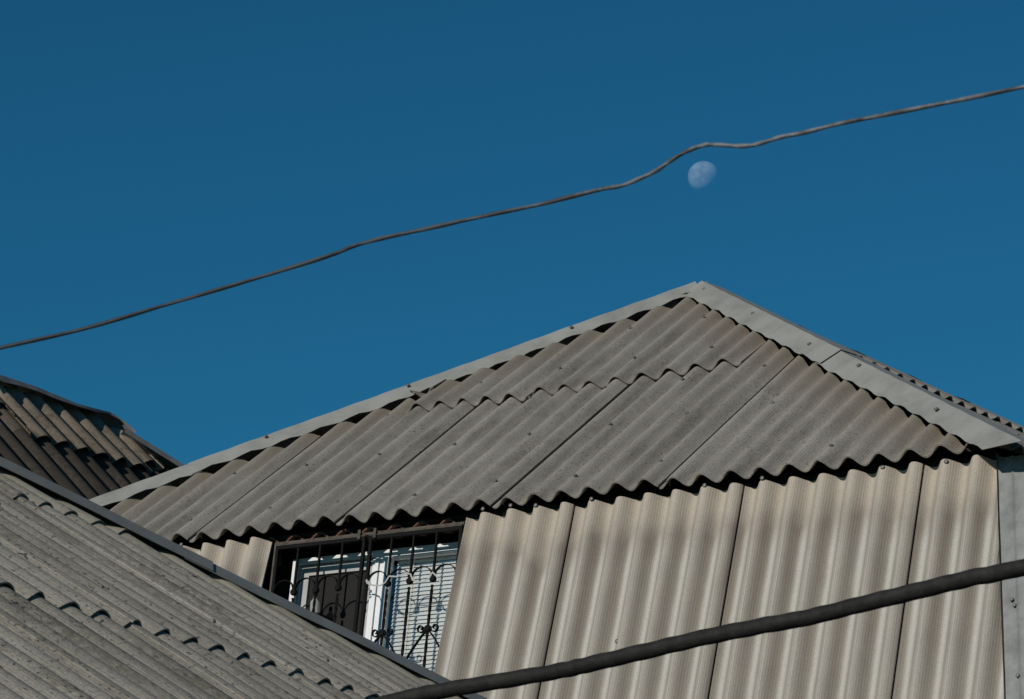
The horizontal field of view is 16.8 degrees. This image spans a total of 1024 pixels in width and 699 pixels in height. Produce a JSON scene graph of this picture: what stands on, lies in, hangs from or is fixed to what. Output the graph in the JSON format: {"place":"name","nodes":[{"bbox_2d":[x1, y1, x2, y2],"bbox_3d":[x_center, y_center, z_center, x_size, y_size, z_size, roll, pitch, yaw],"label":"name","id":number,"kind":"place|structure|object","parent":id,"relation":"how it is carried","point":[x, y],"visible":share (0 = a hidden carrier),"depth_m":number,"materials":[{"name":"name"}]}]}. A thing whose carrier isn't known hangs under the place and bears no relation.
{"place":"outdoors","nodes":[
{"label":"outdoors","id":0,"kind":"place"},
{"bbox_2d":[0,375,183,499],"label":"old house","id":1,"kind":"structure","parent":0,"point":[86,452],"depth_m":22.83,"materials":[{"name":"metal"}]},
{"bbox_2d":[0,0,1023,464],"label":"sky","id":2,"kind":"structure","parent":0,"point":[153,153],"materials":[{"name":"blue"}]},
{"bbox_2d":[0,85,1023,349],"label":"overhead wire","id":3,"kind":"object","parent":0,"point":[584,193],"visible":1,"depth_m":5.04,"materials":[{"name":"metal"}]},
{"bbox_2d":[89,281,1023,698],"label":"attic house","id":4,"kind":"structure","parent":0,"point":[689,457],"depth_m":15.98,"materials":[{"name":"metal"}]},
{"bbox_2d":[310,593,319,612],"bbox_3d":[-0.956,1.238,16.787,0.048,0.112,0.048,1,-14,0],"label":"plastic bottle","id":5,"kind":"object","parent":4,"relation":"on","point":[317,607],"visible":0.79,"depth_m":16.77,"materials":[{"name":"grey plastic"}]},
{"bbox_2d":[289,542,457,670],"bbox_3d":[-0.648,1.446,16.614,1.102,1.000,0.085,-8,-24,32],"label":"window","id":6,"kind":"structure","parent":4,"relation":"in","point":[329,565],"depth_m":16.70,"materials":[{"name":"white glass"}]},
{"bbox_2d":[366,572,440,585],"bbox_3d":[-0.515,1.090,16.397,0.447,0.072,0.014,-8,-24,32],"label":"ribbon","id":7,"kind":"object","parent":4,"relation":"hanging from","point":[369,583],"visible":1,"depth_m":16.40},
{"bbox_2d":[371,559,1023,698],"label":"power cable","id":8,"kind":"object","parent":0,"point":[965,579],"visible":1,"depth_m":6.35,"materials":[{"name":"rubber"}]},
{"label":"ground","id":9,"kind":"structure","parent":0,"visible":0},
{"bbox_2d":[0,456,486,698],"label":"outbuilding","id":10,"kind":"structure","parent":9,"relation":"on","point":[97,601],"depth_m":9.50,"materials":[{"name":"metal"}]}
]}

